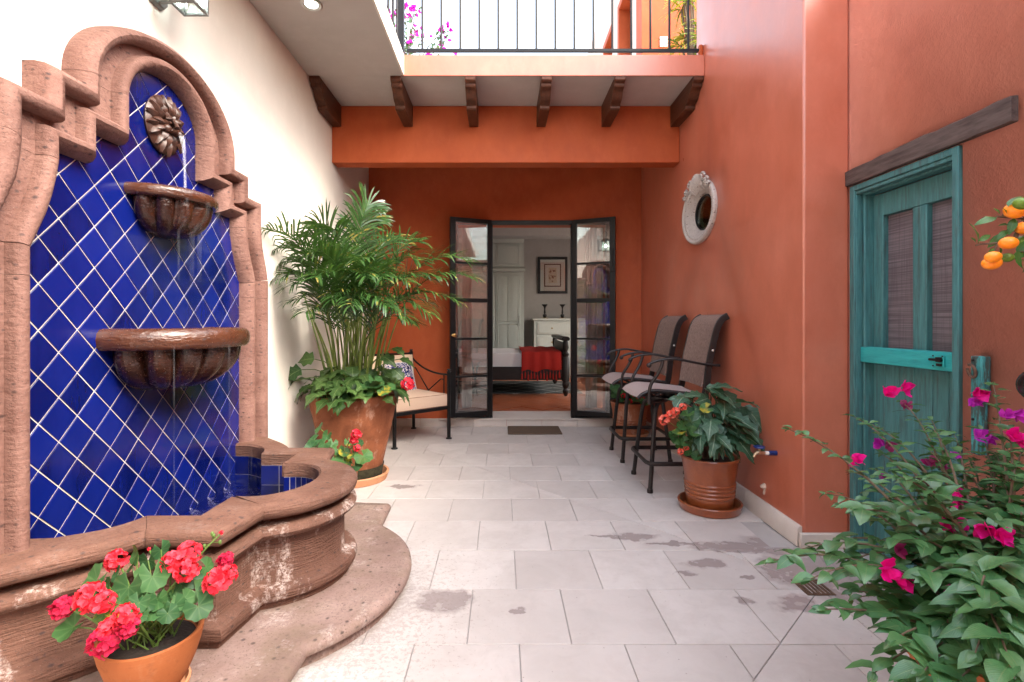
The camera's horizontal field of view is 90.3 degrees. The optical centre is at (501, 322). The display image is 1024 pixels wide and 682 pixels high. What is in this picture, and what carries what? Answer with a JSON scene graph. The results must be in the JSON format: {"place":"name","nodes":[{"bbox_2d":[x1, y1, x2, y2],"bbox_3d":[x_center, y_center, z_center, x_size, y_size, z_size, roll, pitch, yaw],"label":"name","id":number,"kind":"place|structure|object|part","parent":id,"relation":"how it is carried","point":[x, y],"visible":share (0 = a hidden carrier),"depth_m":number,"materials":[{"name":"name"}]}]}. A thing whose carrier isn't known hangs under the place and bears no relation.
{"place":"outdoors","nodes":[
{"label":"outdoors","id":0,"kind":"place"},
{"bbox_2d":[304,422,372,470],"bbox_3d":[-1.047,0.861,3.292,0.482,0.382,0.188,0,0,17],"label":"geranium","id":1,"kind":"object","parent":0,"point":[343,454],"visible":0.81,"depth_m":3.27,"materials":[{"name":"green plant"}]},
{"bbox_2d":[385,0,604,54],"label":"sky","id":2,"kind":"structure","parent":0,"point":[469,8],"materials":[{"name":"white"}]},
{"bbox_2d":[458,228,602,373],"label":"bedroom walls","id":3,"kind":"structure","parent":0,"point":[546,242],"depth_m":11.20,"materials":[{"name":"grey paint"}]},
{"bbox_2d":[462,228,471,407],"bbox_3d":[-0.465,-0.230,6.800,0.136,2.740,0.073,0,0,0],"label":"curtain","id":4,"kind":"object","parent":3,"relation":"hanging from","point":[466,329],"visible":0.71,"depth_m":6.78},
{"bbox_2d":[538,257,567,293],"bbox_3d":[1.115,-1.030,11.174,0.650,0.800,0.048,0,0,0],"label":"framed print","id":5,"kind":"object","parent":3,"relation":"attached to","point":[552,275],"visible":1,"depth_m":11.17,"materials":[{"name":"beige paper"}]},
{"bbox_2d":[585,228,596,407],"bbox_3d":[1.195,-0.230,6.800,0.156,2.740,0.073,0,0,0],"label":"curtain","id":6,"kind":"object","parent":3,"relation":"hanging from","point":[590,318],"visible":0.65,"depth_m":6.78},
{"bbox_2d":[458,377,602,410],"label":"room floor","id":7,"kind":"structure","parent":0,"point":[531,402],"depth_m":7.40,"materials":[{"name":"ceramic"}]},
{"bbox_2d":[458,239,524,347],"bbox_3d":[-0.865,-0.300,10.704,2.670,2.920,0.971,0,0,0],"label":"wardrobe","id":8,"kind":"object","parent":7,"relation":"on","point":[508,292],"visible":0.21,"depth_m":10.28,"materials":[{"name":"wood"}]},
{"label":"panelled door","id":9,"kind":"part","parent":8,"relation":"part of","materials":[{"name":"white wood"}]},
{"bbox_3d":[-0.890,-1.360,10.293,0.500,0.460,0.034,0,0,0],"label":"panelled door","id":10,"kind":"part","parent":8,"relation":"part of","materials":[{"name":"white wood"}]},
{"bbox_3d":[-0.380,0.035,10.282,0.500,2.070,0.055,0,0,0],"label":"panelled door","id":11,"kind":"part","parent":8,"relation":"part of","materials":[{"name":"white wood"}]},
{"bbox_3d":[-0.380,-1.360,10.293,0.500,0.460,0.034,0,0,0],"label":"panelled door","id":12,"kind":"part","parent":8,"relation":"part of","materials":[{"name":"white wood"}]},
{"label":"panelled door","id":13,"kind":"part","parent":8,"relation":"part of","materials":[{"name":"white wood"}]},
{"bbox_3d":[0.130,-1.360,10.293,0.500,0.460,0.034,0,0,0],"label":"panelled door","id":14,"kind":"part","parent":8,"relation":"part of","materials":[{"name":"white wood"}]},
{"bbox_2d":[458,381,582,393],"bbox_3d":[-0.300,1.144,9.050,3.200,0.012,1.700,0,0,0],"label":"rug","id":15,"kind":"object","parent":7,"relation":"on","point":[523,387],"visible":0.43,"depth_m":8.89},
{"bbox_2d":[458,334,569,395],"bbox_3d":[-0.176,0.681,8.650,2.448,0.912,1.700,0,0,0],"label":"bed","id":16,"kind":"object","parent":15,"relation":"on","point":[507,363],"visible":0.57,"depth_m":7.84,"materials":[{"name":"fabric"}]},
{"bbox_2d":[519,346,561,380],"bbox_3d":[0.606,0.660,8.548,0.628,0.472,1.492,0,0,0],"label":"throw blanket","id":17,"kind":"object","parent":16,"relation":"on","point":[537,358],"visible":1,"depth_m":7.82,"materials":[{"name":"red fabric"}]},
{"bbox_2d":[531,318,584,376],"bbox_3d":[1.315,0.540,10.907,1.350,1.240,0.566,0,0,0],"label":"chest of drawers","id":18,"kind":"object","parent":7,"relation":"on","point":[544,329],"visible":0.44,"depth_m":10.65,"materials":[{"name":"white wood"}]},
{"bbox_2d":[542,304,547,317],"bbox_3d":[0.915,-0.230,10.850,0.156,0.300,0.156,0,0,0],"label":"candlestick","id":19,"kind":"object","parent":18,"relation":"on","point":[544,314],"visible":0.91,"depth_m":10.82,"materials":[{"name":"black metal"}]},
{"bbox_2d":[560,304,564,317],"bbox_3d":[1.292,-0.230,10.850,0.156,0.300,0.156,0,0,0],"label":"candlestick","id":20,"kind":"object","parent":18,"relation":"on","point":[562,315],"visible":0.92,"depth_m":10.82,"materials":[{"name":"black metal"}]},
{"bbox_2d":[291,426,909,681],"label":"floor","id":21,"kind":"structure","parent":0,"point":[575,554],"depth_m":2.45,"materials":[{"name":"tile"}]},
{"bbox_2d":[0,0,368,447],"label":"white wall","id":22,"kind":"structure","parent":21,"relation":"on","point":[237,56],"depth_m":3.48,"materials":[{"name":"paint"}]},
{"bbox_2d":[149,0,208,16],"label":"wall lantern","id":23,"kind":"object","parent":22,"relation":"attached to","point":[187,8],"depth_m":2.37,"materials":[{"name":"grey metal"}]},
{"bbox_2d":[249,0,703,105],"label":"balcony","id":24,"kind":"structure","parent":22,"relation":"on","point":[349,52],"depth_m":4.21,"materials":[{"name":"paint"}]},
{"bbox_2d":[300,0,322,10],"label":"downlight","id":25,"kind":"object","parent":24,"relation":"attached to","point":[313,5],"visible":1,"depth_m":3.27,"materials":[{"name":"silver metal"}]},
{"bbox_2d":[384,0,401,47],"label":"gallery railing","id":26,"kind":"object","parent":24,"relation":"on","point":[388,9],"visible":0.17,"depth_m":3.92,"materials":[{"name":"metal"}]},
{"bbox_2d":[390,2,456,54],"bbox_3d":[-0.849,-2.784,5.415,0.775,1.162,0.696,0,0,0],"label":"terrace bougainvillea","id":27,"kind":"object","parent":24,"relation":"on","point":[412,7],"visible":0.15,"depth_m":5.29,"materials":[{"name":"plant"}]},
{"bbox_2d":[398,0,702,54],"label":"balcony railing","id":28,"kind":"object","parent":24,"relation":"on","point":[401,22],"visible":0.94,"depth_m":4.24,"materials":[{"name":"metal"}]},
{"bbox_2d":[0,26,411,681],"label":"wall fountain","id":29,"kind":"object","parent":21,"relation":"on","point":[132,340],"depth_m":2.04,"materials":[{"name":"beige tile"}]},
{"bbox_2d":[93,613,204,681],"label":"geranium pot","id":30,"kind":"object","parent":29,"relation":"on","point":[169,658],"visible":0.68,"depth_m":1.51,"materials":[{"name":"orange ceramic"}]},
{"bbox_2d":[46,530,238,660],"bbox_3d":[-1.076,0.837,1.548,0.379,0.320,0.395,0,0,34],"label":"geranium","id":31,"kind":"object","parent":30,"relation":"on","point":[136,605],"visible":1,"depth_m":1.52,"materials":[{"name":"green plant"}]},
{"bbox_2d":[178,481,274,515],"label":"water","id":32,"kind":"structure","parent":29,"relation":"in","point":[237,488],"depth_m":2.79,"materials":[{"name":"blue liquid"}]},
{"bbox_2d":[308,390,396,487],"bbox_3d":[-1.180,0.905,4.070,0.704,0.686,0.704,0,0,0],"label":"palm pot","id":33,"kind":"object","parent":21,"relation":"on","point":[371,419],"visible":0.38,"depth_m":3.84,"materials":[{"name":"ceramic"}]},
{"bbox_2d":[288,346,414,416],"bbox_3d":[-1.157,0.433,3.891,1.010,0.499,0.644,0,0,0],"label":"trailing plant","id":34,"kind":"object","parent":33,"relation":"in","point":[327,380],"visible":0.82,"depth_m":3.83,"materials":[{"name":"green plant"}]},
{"bbox_2d":[261,181,486,397],"bbox_3d":[-0.855,-0.255,3.952,1.478,1.735,1.527,0,0,0],"label":"areca palm","id":35,"kind":"object","parent":33,"relation":"in","point":[349,291],"visible":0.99,"depth_m":3.85,"materials":[{"name":"plant"}]},
{"bbox_2d":[342,375,414,399],"bbox_3d":[-0.902,0.498,3.822,0.536,0.228,0.307,0,0,0],"label":"geranium","id":36,"kind":"object","parent":33,"relation":"on","point":[388,387],"visible":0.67,"depth_m":3.74,"materials":[{"name":"green plant"}]},
{"bbox_2d":[363,349,451,449],"bbox_3d":[-1.062,0.783,5.522,0.728,0.932,0.810,0,0,-42],"label":"armchair","id":37,"kind":"object","parent":21,"relation":"on","point":[423,400],"visible":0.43,"depth_m":5.39,"materials":[{"name":"beige fabric"}]},
{"bbox_2d":[380,362,416,390],"bbox_3d":[-1.151,0.648,5.681,0.423,0.404,0.193,0,0,-42],"label":"throw pillow","id":38,"kind":"object","parent":37,"relation":"on","point":[407,369],"visible":0.23,"depth_m":5.72,"materials":[{"name":"multicoloured fabric"}]},
{"bbox_2d":[369,168,640,426],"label":"recess wall","id":39,"kind":"structure","parent":21,"relation":"on","point":[428,202],"depth_m":6.12,"materials":[{"name":"paint"}]},
{"bbox_2d":[450,216,615,417],"bbox_3d":[0.359,-0.038,6.020,1.931,2.378,0.361,0,0,0],"label":"french door","id":40,"kind":"structure","parent":39,"relation":"attached to","point":[609,265],"depth_m":6.08,"materials":[{"name":"black metal"}]},
{"bbox_2d":[450,216,491,417],"bbox_3d":[-0.347,-0.058,5.981,0.524,2.332,0.101,0,0,-24],"label":"door leaf","id":41,"kind":"structure","parent":40,"relation":"in","point":[453,220],"depth_m":5.98,"materials":[{"name":"black metal"}]},
{"bbox_2d":[572,216,615,417],"bbox_3d":[1.077,-0.058,5.999,0.517,2.332,0.061,0,0,24],"label":"door leaf","id":42,"kind":"structure","parent":40,"relation":"in","point":[612,220],"depth_m":6.00,"materials":[{"name":"black metal"}]},
{"bbox_2d":[508,426,561,434],"bbox_3d":[0.372,1.241,5.865,0.605,0.015,0.410,0,0,0],"label":"door mat","id":43,"kind":"object","parent":21,"relation":"on","point":[534,430],"depth_m":5.81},
{"bbox_2d":[610,399,648,436],"bbox_3d":[1.420,1.064,5.660,0.420,0.368,0.420,0,0,0],"label":"corner pot","id":44,"kind":"object","parent":21,"relation":"on","point":[633,414],"visible":0.6,"depth_m":5.50,"materials":[{"name":"ceramic"}]},
{"bbox_2d":[609,381,647,405],"bbox_3d":[1.446,0.771,5.618,0.489,0.323,0.585,0,0,0],"label":"geranium","id":45,"kind":"object","parent":44,"relation":"on","point":[614,390],"visible":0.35,"depth_m":5.54,"materials":[{"name":"green plant"}]},
{"bbox_2d":[601,315,687,462],"bbox_3d":[1.312,0.591,4.765,0.676,1.317,0.571,0,0,0],"label":"bar chair","id":46,"kind":"object","parent":21,"relation":"on","point":[667,334],"visible":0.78,"depth_m":4.64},
{"bbox_2d":[621,313,729,493],"bbox_3d":[1.324,0.591,3.965,0.676,1.317,0.571,0,0,0],"label":"bar chair","id":47,"kind":"object","parent":21,"relation":"on","point":[697,358],"visible":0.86,"depth_m":3.90,"materials":[{"name":"grey fabric"}]},
{"bbox_2d":[677,448,742,518],"bbox_3d":[1.395,1.070,3.420,0.410,0.356,0.410,0,0,0],"label":"ringed pot","id":48,"kind":"object","parent":21,"relation":"on","point":[710,484],"visible":0.94,"depth_m":3.28,"materials":[{"name":"ceramic"}]},
{"bbox_2d":[658,402,712,460],"bbox_3d":[1.179,0.726,3.236,0.373,0.431,0.160,0,0,-21],"label":"geranium","id":49,"kind":"object","parent":48,"relation":"on","point":[691,426],"visible":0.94,"depth_m":3.23,"materials":[{"name":"green plant"}]},
{"bbox_2d":[666,382,764,463],"bbox_3d":[1.447,0.674,3.301,0.723,0.535,0.404,0,0,-9],"label":"leafy plant","id":50,"kind":"object","parent":48,"relation":"on","point":[730,436],"visible":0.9,"depth_m":3.29,"materials":[{"name":"green plant"}]},
{"bbox_2d":[641,0,847,545],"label":"wall","id":51,"kind":"structure","parent":21,"relation":"on","point":[763,136],"depth_m":3.15,"materials":[{"name":"paint"}]},
{"bbox_2d":[332,106,678,167],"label":"lintel beam","id":52,"kind":"structure","parent":51,"relation":"attached to","point":[500,137],"depth_m":4.79,"materials":[{"name":"paint"}]},
{"bbox_2d":[309,76,340,126],"bbox_3d":[-1.552,-1.938,4.503,0.086,0.200,0.585,0,0,0],"label":"wooden bracket","id":53,"kind":"object","parent":52,"relation":"attached to","point":[328,106],"visible":1,"depth_m":4.41,"materials":[{"name":"brown wood"}]},
{"bbox_2d":[390,76,412,126],"bbox_3d":[-0.879,-1.938,4.503,0.086,0.200,0.585,0,0,0],"label":"wooden bracket","id":54,"kind":"object","parent":52,"relation":"attached to","point":[403,105],"visible":1,"depth_m":4.40,"materials":[{"name":"brown wood"}]},
{"bbox_2d":[465,76,477,126],"bbox_3d":[-0.262,-1.938,4.503,0.086,0.200,0.585,0,0,0],"label":"wooden bracket","id":55,"kind":"object","parent":52,"relation":"attached to","point":[471,98],"visible":1,"depth_m":4.37,"materials":[{"name":"brown wood"}]},
{"bbox_2d":[537,76,551,126],"bbox_3d":[0.371,-1.938,4.503,0.086,0.200,0.585,0,0,0],"label":"wooden bracket","id":56,"kind":"object","parent":52,"relation":"attached to","point":[543,102],"visible":1,"depth_m":4.38,"materials":[{"name":"brown wood"}]},
{"bbox_2d":[601,76,624,126],"bbox_3d":[0.980,-1.938,4.503,0.086,0.200,0.585,0,0,0],"label":"wooden bracket","id":57,"kind":"object","parent":52,"relation":"attached to","point":[610,107],"visible":1,"depth_m":4.40,"materials":[{"name":"brown wood"}]},
{"bbox_2d":[670,76,703,126],"bbox_3d":[1.629,-1.938,4.503,0.086,0.200,0.585,0,0,0],"label":"wooden bracket","id":58,"kind":"object","parent":52,"relation":"attached to","point":[682,107],"visible":1,"depth_m":4.42,"materials":[{"name":"brown wood"}]},
{"bbox_2d":[682,171,717,244],"bbox_3d":[1.764,-0.953,4.300,0.302,0.587,0.708,0,0,0],"label":"oval window","id":59,"kind":"structure","parent":51,"relation":"attached to","point":[697,195],"depth_m":4.39,"materials":[{"name":"white stone"}]},
{"bbox_2d":[760,483,765,494],"bbox_3d":[1.666,1.060,3.244,0.034,0.073,0.044,0,0,0],"label":"wall pipe stub","id":60,"kind":"object","parent":51,"relation":"attached to","point":[763,485],"depth_m":3.24,"materials":[{"name":"beige plastic"}]},
{"bbox_2d":[753,445,777,457],"bbox_3d":[1.601,0.788,3.105,0.146,0.077,0.067,0,0,0],"label":"garden tap","id":61,"kind":"object","parent":51,"relation":"attached to","point":[758,451],"visible":1,"depth_m":3.10,"materials":[{"name":"blue metal"}]},
{"bbox_2d":[791,579,835,594],"bbox_3d":[1.465,1.248,2.400,0.130,0.004,0.140,0,0,0],"label":"floor drain","id":62,"kind":"object","parent":21,"relation":"on","point":[805,589],"visible":0.75,"depth_m":2.38,"materials":[{"name":"metal"}]},
{"bbox_2d":[799,0,849,548],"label":"narrow return wall","id":63,"kind":"structure","parent":21,"relation":"on","point":[806,537],"depth_m":2.83,"materials":[{"name":"paint"}]},
{"bbox_2d":[850,0,1023,513],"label":"door wall","id":64,"kind":"structure","parent":21,"relation":"on","point":[919,68],"depth_m":2.10,"materials":[{"name":"paint"}]},
{"bbox_2d":[850,145,962,567],"bbox_3d":[1.984,0.253,2.476,0.132,1.995,0.672,0,0,0],"label":"wooden door","id":65,"kind":"structure","parent":64,"relation":"attached to","point":[906,282],"depth_m":2.54,"materials":[{"name":"teal paint"}]},
{"bbox_2d":[845,95,1017,186],"bbox_3d":[1.947,-0.804,2.366,0.087,0.107,0.923,0,0,0],"label":"door lintel","id":66,"kind":"structure","parent":64,"relation":"attached to","point":[999,114],"depth_m":2.20,"materials":[{"name":"brown wood"}]},
{"bbox_2d":[966,356,990,455],"bbox_3d":[1.902,0.333,2.038,0.058,0.395,0.056,0,0,0],"label":"hasp board","id":67,"kind":"object","parent":64,"relation":"attached to","point":[979,375],"visible":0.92,"depth_m":2.02,"materials":[{"name":"teal paint"}]},
{"bbox_2d":[1016,372,1023,396],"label":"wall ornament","id":68,"kind":"object","parent":64,"relation":"attached to","point":[1020,384],"visible":1,"depth_m":1.51,"materials":[{"name":"metal"}]},
{"bbox_2d":[903,635,984,681],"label":"bougainvillea pot","id":69,"kind":"object","parent":21,"relation":"on","point":[979,678],"visible":0.02,"depth_m":1.18,"materials":[{"name":"orange ceramic"}]},
{"bbox_2d":[754,380,1023,681],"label":"bougainvillea","id":70,"kind":"object","parent":69,"relation":"in","point":[950,606],"visible":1,"depth_m":1.24,"materials":[{"name":"green plant"}]},
{"bbox_2d":[969,196,1023,271],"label":"citrus tree","id":71,"kind":"object","parent":21,"relation":"on","point":[1013,209],"visible":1,"depth_m":1.11,"materials":[{"name":"green plant"}]},
{"bbox_2d":[654,0,696,54],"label":"strap leaf plant","id":72,"kind":"object","parent":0,"point":[693,34],"visible":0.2,"depth_m":5.36,"materials":[{"name":"plant"}]},
{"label":"terrace floor","id":73,"kind":"structure","parent":0,"visible":0},
{"bbox_2d":[588,0,696,54],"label":"terrace building","id":74,"kind":"structure","parent":73,"relation":"on","point":[622,26],"depth_m":6.23,"materials":[{"name":"paint"}]},
{"bbox_2d":[660,36,667,46],"bbox_3d":[1.905,-3.301,5.991,0.090,0.120,0.018,0,0,0],"label":"light switch","id":75,"kind":"object","parent":74,"relation":"attached to","point":[663,40],"visible":0.91,"depth_m":5.99,"materials":[{"name":"white plastic"}]}
]}

